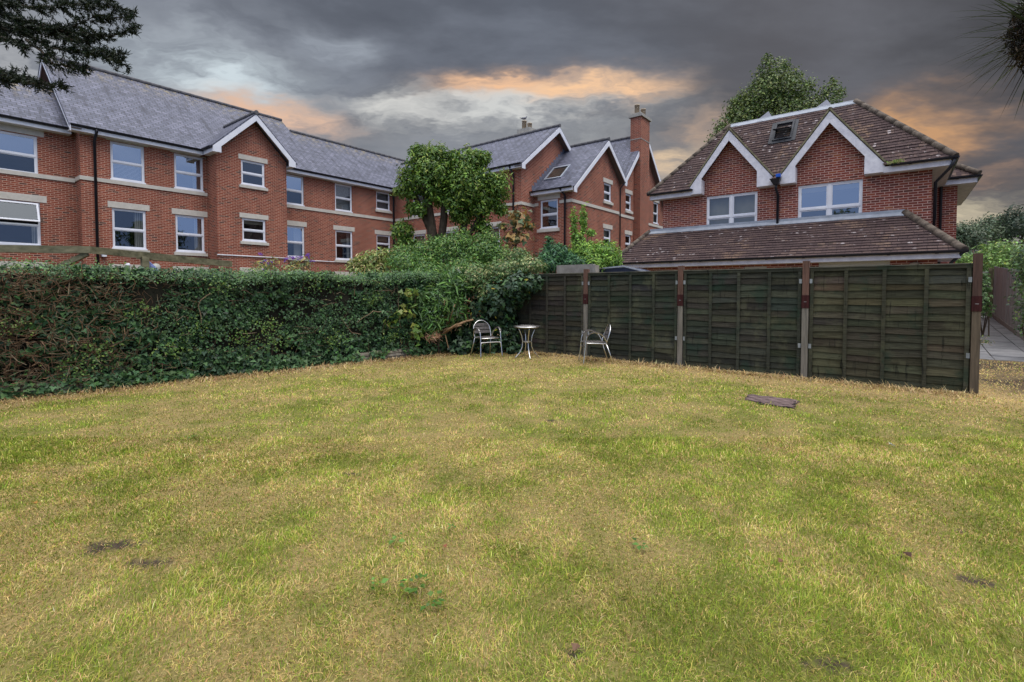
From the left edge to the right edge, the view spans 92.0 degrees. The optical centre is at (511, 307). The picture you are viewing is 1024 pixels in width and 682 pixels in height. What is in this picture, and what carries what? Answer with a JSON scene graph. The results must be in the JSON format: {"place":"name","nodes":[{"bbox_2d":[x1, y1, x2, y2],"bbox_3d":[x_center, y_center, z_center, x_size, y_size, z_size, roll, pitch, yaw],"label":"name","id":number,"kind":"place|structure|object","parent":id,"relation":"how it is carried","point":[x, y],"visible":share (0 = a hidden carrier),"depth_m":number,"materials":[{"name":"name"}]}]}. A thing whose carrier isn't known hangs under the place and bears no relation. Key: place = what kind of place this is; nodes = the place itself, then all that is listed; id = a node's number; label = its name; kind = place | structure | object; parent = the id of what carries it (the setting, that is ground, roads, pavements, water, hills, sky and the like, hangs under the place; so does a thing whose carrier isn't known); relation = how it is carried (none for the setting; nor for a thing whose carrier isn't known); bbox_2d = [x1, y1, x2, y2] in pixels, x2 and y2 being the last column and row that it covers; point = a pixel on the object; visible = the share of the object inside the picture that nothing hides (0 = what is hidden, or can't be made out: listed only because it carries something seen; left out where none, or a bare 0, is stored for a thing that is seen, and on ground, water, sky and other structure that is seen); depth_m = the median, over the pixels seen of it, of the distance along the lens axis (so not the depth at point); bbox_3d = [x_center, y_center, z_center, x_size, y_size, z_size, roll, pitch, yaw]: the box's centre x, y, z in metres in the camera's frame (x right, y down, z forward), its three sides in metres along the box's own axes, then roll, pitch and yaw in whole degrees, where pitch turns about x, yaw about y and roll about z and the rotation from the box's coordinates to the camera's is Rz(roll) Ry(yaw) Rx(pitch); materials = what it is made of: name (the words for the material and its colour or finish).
{"place":"outdoors","nodes":[
{"label":"outdoors","id":0,"kind":"place"},
{"bbox_2d":[0,334,1023,681],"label":"lawn","id":1,"kind":"structure","parent":0,"point":[578,516],"depth_m":3.07,"materials":[{"name":"plant"}]},
{"bbox_2d":[0,347,425,399],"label":"stone edging","id":2,"kind":"object","parent":1,"relation":"on","point":[398,353],"visible":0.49,"depth_m":10.44,"materials":[{"name":"grey stone"}]},
{"bbox_2d":[371,577,387,589],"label":"lawn weed","id":3,"kind":"object","parent":1,"relation":"on","point":[384,580],"visible":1,"depth_m":2.49,"materials":[{"name":"green plant"}]},
{"bbox_2d":[389,532,404,543],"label":"lawn weed","id":4,"kind":"object","parent":1,"relation":"on","point":[394,537],"visible":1,"depth_m":2.91,"materials":[{"name":"green plant"}]},
{"bbox_2d":[383,288,424,347],"bbox_3d":[-2.401,0.339,10.969,0.806,1.581,0.884,2,3,38],"label":"maple seedling","id":5,"kind":"object","parent":1,"relation":"on","point":[408,316],"visible":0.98,"depth_m":10.95,"materials":[{"name":"green plant"}]},
{"bbox_2d":[399,573,429,593],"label":"lawn weed","id":6,"kind":"object","parent":1,"relation":"on","point":[414,590],"visible":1,"depth_m":2.46,"materials":[{"name":"green plant"}]},
{"bbox_2d":[420,590,445,610],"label":"lawn weed","id":7,"kind":"object","parent":1,"relation":"on","point":[430,593],"visible":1,"depth_m":2.35,"materials":[{"name":"green plant"}]},
{"bbox_2d":[403,266,474,353],"bbox_3d":[-1.675,0.054,11.665,2.004,2.098,1.086,-2,3,-39],"label":"fern clump","id":8,"kind":"object","parent":1,"relation":"on","point":[429,321],"visible":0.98,"depth_m":11.43,"materials":[{"name":"green plant"}]},
{"bbox_2d":[382,225,508,279],"bbox_3d":[-1.754,-0.720,14.071,3.824,3.477,2.625,-1,2,-26],"label":"privet bush","id":9,"kind":"object","parent":1,"relation":"on","point":[455,250],"visible":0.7,"depth_m":13.95,"materials":[{"name":"green plant"}]},
{"bbox_2d":[470,320,502,357],"bbox_3d":[-0.599,0.701,11.328,0.580,0.816,0.643,-1,2,-28],"label":"garden chair","id":10,"kind":"object","parent":1,"relation":"on","point":[478,330],"visible":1,"depth_m":11.41,"materials":[{"name":"metal"}]},
{"bbox_2d":[448,247,550,320],"bbox_3d":[-0.372,-0.251,12.431,2.650,2.656,1.671,0,2,-12],"label":"variegated shrub","id":11,"kind":"object","parent":1,"relation":"on","point":[516,260],"visible":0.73,"depth_m":12.06,"materials":[{"name":"green plant"}]},
{"bbox_2d":[495,204,535,260],"bbox_3d":[0.104,-1.075,14.932,1.289,4.106,0.986,0,2,7],"label":"maple sapling","id":12,"kind":"object","parent":1,"relation":"on","point":[520,221],"visible":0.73,"depth_m":14.88,"materials":[{"name":"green plant"}]},
{"bbox_2d":[513,325,540,358],"bbox_3d":[0.335,0.765,11.041,0.606,0.719,0.606,2,3,38],"label":"garden table","id":13,"kind":"object","parent":1,"relation":"on","point":[526,326],"visible":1,"depth_m":11.00,"materials":[{"name":"grey metal"}]},
{"bbox_2d":[534,235,594,273],"bbox_3d":[1.450,-0.514,13.842,1.797,3.070,1.326,0,2,9],"label":"conifer bush","id":14,"kind":"object","parent":1,"relation":"on","point":[552,254],"visible":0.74,"depth_m":13.63,"materials":[{"name":"green plant"}]},
{"bbox_2d":[571,643,580,650],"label":"fallen leaf","id":15,"kind":"object","parent":1,"relation":"on","point":[575,646],"visible":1,"depth_m":2.04,"materials":[{"name":"brown plant"}]},
{"bbox_2d":[557,264,598,272],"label":"concrete wall","id":16,"kind":"structure","parent":1,"relation":"on","point":[579,268],"depth_m":12.61,"materials":[{"name":"grey concrete"}]},
{"bbox_2d":[578,324,613,364],"bbox_3d":[1.742,0.738,10.258,0.643,0.816,0.580,0,2,-2],"label":"garden chair","id":17,"kind":"object","parent":1,"relation":"on","point":[602,342],"visible":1,"depth_m":10.15,"materials":[{"name":"metal"}]},
{"bbox_2d":[568,201,624,271],"bbox_3d":[2.374,-1.009,14.161,1.728,4.037,1.389,-1,2,-23],"label":"willow bush","id":18,"kind":"object","parent":1,"relation":"on","point":[601,255],"visible":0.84,"depth_m":13.97,"materials":[{"name":"green plant"}]},
{"bbox_2d":[599,266,648,271],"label":"garden shed","id":19,"kind":"structure","parent":1,"relation":"on","point":[620,269],"depth_m":13.39,"materials":[{"name":"grey"}]},
{"bbox_2d":[632,537,647,549],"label":"lawn weed","id":20,"kind":"object","parent":1,"relation":"on","point":[639,546],"visible":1,"depth_m":2.86,"materials":[{"name":"green plant"}]},
{"bbox_2d":[510,253,982,394],"bbox_3d":[3.347,0.195,9.738,8.592,2.130,0.116,2,3,38],"label":"timber fence","id":21,"kind":"object","parent":1,"relation":"on","point":[916,325],"visible":0.91,"depth_m":8.62,"materials":[{"name":"brown wood"}]},
{"bbox_2d":[444,269,545,354],"bbox_3d":[-0.534,0.090,12.044,2.728,2.134,1.478,0,2,6],"label":"corner ivy","id":22,"kind":"object","parent":21,"relation":"attached to","point":[516,289],"visible":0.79,"depth_m":11.79,"materials":[{"name":"green plant"}]},
{"bbox_2d":[745,394,799,408],"bbox_3d":[3.496,1.259,6.685,0.659,0.027,0.557,2,3,38],"label":"weathered wooden plank","id":23,"kind":"object","parent":1,"relation":"on","point":[785,402],"visible":0.98,"depth_m":6.66,"materials":[{"name":"grey wood"}]},
{"bbox_2d":[946,0,1023,115],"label":"cordyline palm","id":24,"kind":"object","parent":1,"relation":"on","point":[1016,52],"visible":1,"depth_m":5.22,"materials":[{"name":"green plant"}]},
{"bbox_2d":[0,0,1023,254],"label":"sky","id":25,"kind":"structure","parent":0,"point":[386,77],"materials":[{"name":"grey"}]},
{"bbox_2d":[980,316,1023,361],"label":"path","id":26,"kind":"structure","parent":0,"point":[1007,345],"depth_m":12.30,"materials":[{"name":"grey concrete"}]},
{"bbox_2d":[980,335,994,344],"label":"path weeds","id":27,"kind":"object","parent":26,"relation":"on","point":[986,341],"visible":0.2,"depth_m":12.66,"materials":[{"name":"green plant"}]},
{"bbox_2d":[981,270,996,335],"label":"ivy clump","id":28,"kind":"object","parent":26,"relation":"on","point":[985,291],"visible":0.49,"depth_m":13.46,"materials":[{"name":"green plant"}]},
{"bbox_2d":[992,266,1023,340],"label":"board fence","id":29,"kind":"object","parent":26,"relation":"on","point":[1002,313],"visible":0.84,"depth_m":15.09,"materials":[{"name":"wood"}]},
{"bbox_2d":[982,268,993,317],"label":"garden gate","id":30,"kind":"structure","parent":29,"relation":"attached to","point":[990,275],"depth_m":17.25,"materials":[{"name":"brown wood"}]},
{"bbox_2d":[1004,234,1023,336],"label":"edge bush","id":31,"kind":"object","parent":26,"relation":"on","point":[1020,273],"visible":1,"depth_m":10.61,"materials":[{"name":"green plant"}]},
{"label":"ground","id":32,"kind":"structure","parent":0,"visible":0},
{"bbox_2d":[0,0,143,97],"bbox_3d":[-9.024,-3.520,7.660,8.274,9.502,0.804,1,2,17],"label":"pine tree","id":33,"kind":"object","parent":32,"relation":"on","point":[56,31],"visible":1,"depth_m":6.78,"materials":[{"name":"green plant"}]},
{"bbox_2d":[0,245,231,272],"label":"pergola","id":34,"kind":"object","parent":32,"relation":"on","point":[143,257],"visible":0.68,"depth_m":9.79,"materials":[{"name":"brown wood"}]},
{"bbox_2d":[0,52,405,275],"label":"apartment building","id":35,"kind":"structure","parent":32,"relation":"on","point":[101,158],"depth_m":23.09,"materials":[{"name":"red brick"}]},
{"bbox_2d":[0,131,37,173],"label":"window","id":36,"kind":"structure","parent":35,"relation":"in","point":[34,156],"depth_m":19.36,"materials":[{"name":"white paint"}]},
{"bbox_2d":[0,199,40,244],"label":"window","id":37,"kind":"structure","parent":35,"relation":"in","point":[36,231],"depth_m":19.41,"materials":[{"name":"white paint"}]},
{"bbox_2d":[110,141,145,183],"bbox_3d":[-16.599,-6.217,21.300,0.320,1.620,1.250,2,3,38],"label":"window","id":38,"kind":"structure","parent":35,"relation":"in","point":[120,170],"depth_m":21.35,"materials":[{"name":"white paint"}]},
{"bbox_2d":[112,208,147,249],"bbox_3d":[-16.599,-3.379,21.399,0.320,1.720,1.250,2,3,38],"label":"window","id":39,"kind":"structure","parent":35,"relation":"in","point":[139,231],"depth_m":21.69,"materials":[{"name":"white paint"}]},
{"bbox_2d":[174,153,203,191],"bbox_3d":[-15.165,-6.281,23.123,0.320,1.620,1.250,2,3,38],"label":"window","id":40,"kind":"structure","parent":35,"relation":"in","point":[197,166],"depth_m":23.42,"materials":[{"name":"white paint"}]},
{"bbox_2d":[175,214,205,252],"bbox_3d":[-15.165,-3.443,23.222,0.320,1.720,1.250,2,3,38],"label":"window","id":41,"kind":"structure","parent":35,"relation":"in","point":[198,221],"depth_m":23.53,"materials":[{"name":"white paint"}]},
{"bbox_2d":[241,159,265,187],"bbox_3d":[-12.737,-6.566,24.276,0.140,1.210,1.180,2,3,38],"label":"window","id":42,"kind":"structure","parent":35,"relation":"in","point":[242,172],"depth_m":24.26,"materials":[{"name":"white paint"}]},
{"bbox_2d":[242,218,266,242],"bbox_3d":[-12.808,-3.810,24.428,0.320,1.130,1.180,2,3,38],"label":"window","id":43,"kind":"structure","parent":35,"relation":"in","point":[244,220],"depth_m":24.42,"materials":[{"name":"white paint"}]},
{"bbox_2d":[286,174,303,205],"bbox_3d":[-11.976,-6.427,27.030,0.140,1.640,1.240,2,3,38],"label":"window","id":44,"kind":"structure","parent":35,"relation":"in","point":[291,190],"depth_m":27.27,"materials":[{"name":"white paint"}]},
{"bbox_2d":[287,225,303,257],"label":"window","id":45,"kind":"structure","parent":35,"relation":"in","point":[297,242],"depth_m":27.50,"materials":[{"name":"white paint"}]},
{"bbox_2d":[335,230,351,259],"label":"window","id":46,"kind":"structure","parent":35,"relation":"in","point":[347,245],"depth_m":29.93,"materials":[{"name":"white paint"}]},
{"bbox_2d":[335,183,352,212],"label":"window","id":47,"kind":"structure","parent":35,"relation":"in","point":[342,199],"depth_m":29.63,"materials":[{"name":"white paint"}]},
{"bbox_2d":[376,191,389,210],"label":"window","id":48,"kind":"structure","parent":35,"relation":"in","point":[381,197],"depth_m":31.86,"materials":[{"name":"white paint"}]},
{"bbox_2d":[377,234,389,251],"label":"window","id":49,"kind":"structure","parent":35,"relation":"in","point":[383,238],"depth_m":31.96,"materials":[{"name":"white paint"}]},
{"bbox_2d":[0,254,469,399],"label":"ivy hedge","id":50,"kind":"object","parent":32,"relation":"on","point":[74,325],"visible":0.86,"depth_m":8.23,"materials":[{"name":"green plant"}]},
{"bbox_2d":[425,301,472,347],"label":"cut branches","id":51,"kind":"object","parent":50,"relation":"on","point":[447,329],"visible":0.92,"depth_m":11.39,"materials":[{"name":"brown plant"}]},
{"bbox_2d":[249,253,287,272],"bbox_3d":[-7.573,-0.378,15.343,1.124,2.693,0.831,2,3,38],"label":"buddleia","id":52,"kind":"object","parent":32,"relation":"on","point":[260,263],"visible":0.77,"depth_m":15.34,"materials":[{"name":"green plant"}]},
{"bbox_2d":[282,253,315,272],"bbox_3d":[-6.623,-0.375,15.439,0.959,2.680,0.791,-1,2,-22],"label":"buddleia","id":53,"kind":"object","parent":32,"relation":"on","point":[306,263],"visible":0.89,"depth_m":15.32,"materials":[{"name":"green plant"}]},
{"bbox_2d":[345,247,393,278],"bbox_3d":[-3.997,-0.400,14.358,1.622,2.809,1.300,-1,2,-27],"label":"laurel bush","id":54,"kind":"object","parent":32,"relation":"on","point":[372,261],"visible":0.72,"depth_m":14.07,"materials":[{"name":"green plant"}]},
{"bbox_2d":[389,142,512,268],"bbox_3d":[-1.962,-2.147,15.935,4.021,6.222,2.023,0,2,1],"label":"pollarded tree","id":55,"kind":"object","parent":32,"relation":"on","point":[460,189],"visible":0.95,"depth_m":15.61,"materials":[{"name":"green plant"}]},
{"bbox_2d":[389,139,513,200],"bbox_3d":[-1.931,-4.375,15.810,4.060,1.934,1.050,0,2,-4],"label":"shoot fringe","id":56,"kind":"object","parent":55,"relation":"attached to","point":[506,197],"visible":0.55,"depth_m":15.80,"materials":[{"name":"green plant"}]},
{"bbox_2d":[393,104,662,315],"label":"gabled building","id":57,"kind":"structure","parent":32,"relation":"on","point":[556,176],"depth_m":27.98,"materials":[{"name":"red brick"}]},
{"bbox_2d":[414,234,424,251],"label":"window","id":58,"kind":"structure","parent":57,"relation":"in","point":[419,237],"depth_m":31.11,"materials":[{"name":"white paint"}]},
{"bbox_2d":[488,227,499,246],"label":"window","id":59,"kind":"structure","parent":57,"relation":"in","point":[496,229],"depth_m":27.35,"materials":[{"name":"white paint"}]},
{"bbox_2d":[540,199,557,228],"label":"window","id":60,"kind":"structure","parent":57,"relation":"in","point":[548,214],"depth_m":26.38,"materials":[{"name":"white paint"}]},
{"bbox_2d":[544,164,570,179],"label":"roof window","id":61,"kind":"structure","parent":57,"relation":"in","point":[557,172],"depth_m":27.09,"materials":[{"name":"white glass"}]},
{"bbox_2d":[604,229,609,244],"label":"window","id":62,"kind":"structure","parent":57,"relation":"in","point":[605,230],"depth_m":28.85,"materials":[{"name":"white paint"}]},
{"bbox_2d":[604,183,610,201],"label":"window","id":63,"kind":"structure","parent":57,"relation":"in","point":[606,193],"depth_m":28.80,"materials":[{"name":"white paint"}]},
{"bbox_2d":[625,194,630,210],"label":"window","id":64,"kind":"structure","parent":57,"relation":"in","point":[626,194],"depth_m":31.17,"materials":[{"name":"white paint"}]},
{"bbox_2d":[653,202,658,224],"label":"window","id":65,"kind":"structure","parent":57,"relation":"in","point":[654,213],"depth_m":34.69,"materials":[{"name":"white paint"}]},
{"bbox_2d":[704,52,847,141],"bbox_3d":[19.048,-9.014,35.540,10.051,18.552,5.178,0,2,-12],"label":"broadleaf tree","id":66,"kind":"object","parent":32,"relation":"on","point":[772,101],"visible":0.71,"depth_m":34.88,"materials":[{"name":"green plant"}]},
{"bbox_2d":[956,220,994,253],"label":"tree","id":67,"kind":"object","parent":32,"relation":"on","point":[969,236],"visible":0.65,"depth_m":47.36,"materials":[{"name":"green plant"}]},
{"bbox_2d":[958,248,993,278],"bbox_3d":[37.066,-2.410,39.746,4.470,5.053,6.465,2,3,38],"label":"tree","id":68,"kind":"object","parent":32,"relation":"on","point":[972,252],"visible":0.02,"depth_m":39.42,"materials":[{"name":"green plant"}]},
{"bbox_2d":[955,238,1023,273],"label":"garden bush","id":69,"kind":"object","parent":32,"relation":"on","point":[999,253],"visible":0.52,"depth_m":23.41,"materials":[{"name":"green plant"}]},
{"bbox_2d":[971,211,1020,303],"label":"tree","id":70,"kind":"object","parent":32,"relation":"on","point":[997,228],"visible":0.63,"depth_m":50.26,"materials":[{"name":"green plant"}]},
{"bbox_2d":[997,203,1023,268],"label":"tree","id":71,"kind":"object","parent":32,"relation":"on","point":[1014,222],"visible":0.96,"depth_m":48.94,"materials":[{"name":"green plant"}]},
{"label":"path bank","id":72,"kind":"structure","parent":0,"visible":0},
{"bbox_2d":[617,98,982,270],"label":"brick house","id":73,"kind":"structure","parent":72,"relation":"on","point":[824,184],"depth_m":16.28,"materials":[{"name":"tile"}]},
{"bbox_2d":[707,191,757,224],"bbox_3d":[7.969,-3.322,17.901,1.790,1.550,0.320,2,3,38],"label":"window","id":74,"kind":"structure","parent":73,"relation":"in","point":[739,207],"depth_m":17.88,"materials":[{"name":"white paint"}]},
{"bbox_2d":[745,266,766,268],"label":"window","id":75,"kind":"structure","parent":73,"relation":"in","point":[758,266],"depth_m":15.87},
{"bbox_2d":[772,120,794,140],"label":"roof window","id":76,"kind":"structure","parent":73,"relation":"in","point":[776,129],"depth_m":17.83,"materials":[{"name":"metal"}]},
{"bbox_2d":[798,179,862,217],"bbox_3d":[10.315,-3.262,16.057,1.820,1.560,0.320,2,3,38],"label":"window frame","id":77,"kind":"structure","parent":73,"relation":"in","point":[828,187],"depth_m":15.98,"materials":[{"name":"white paint"}]},
{"bbox_2d":[819,261,889,266],"bbox_3d":[9.905,-0.192,14.380,1.700,2.340,0.110,2,3,38],"label":"garage door","id":78,"kind":"structure","parent":73,"relation":"in","point":[863,263],"depth_m":14.30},
{"bbox_2d":[886,159,902,164],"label":"gutter weed","id":79,"kind":"object","parent":73,"relation":"on","point":[897,161],"visible":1,"depth_m":14.52,"materials":[{"name":"green plant"}]}
]}

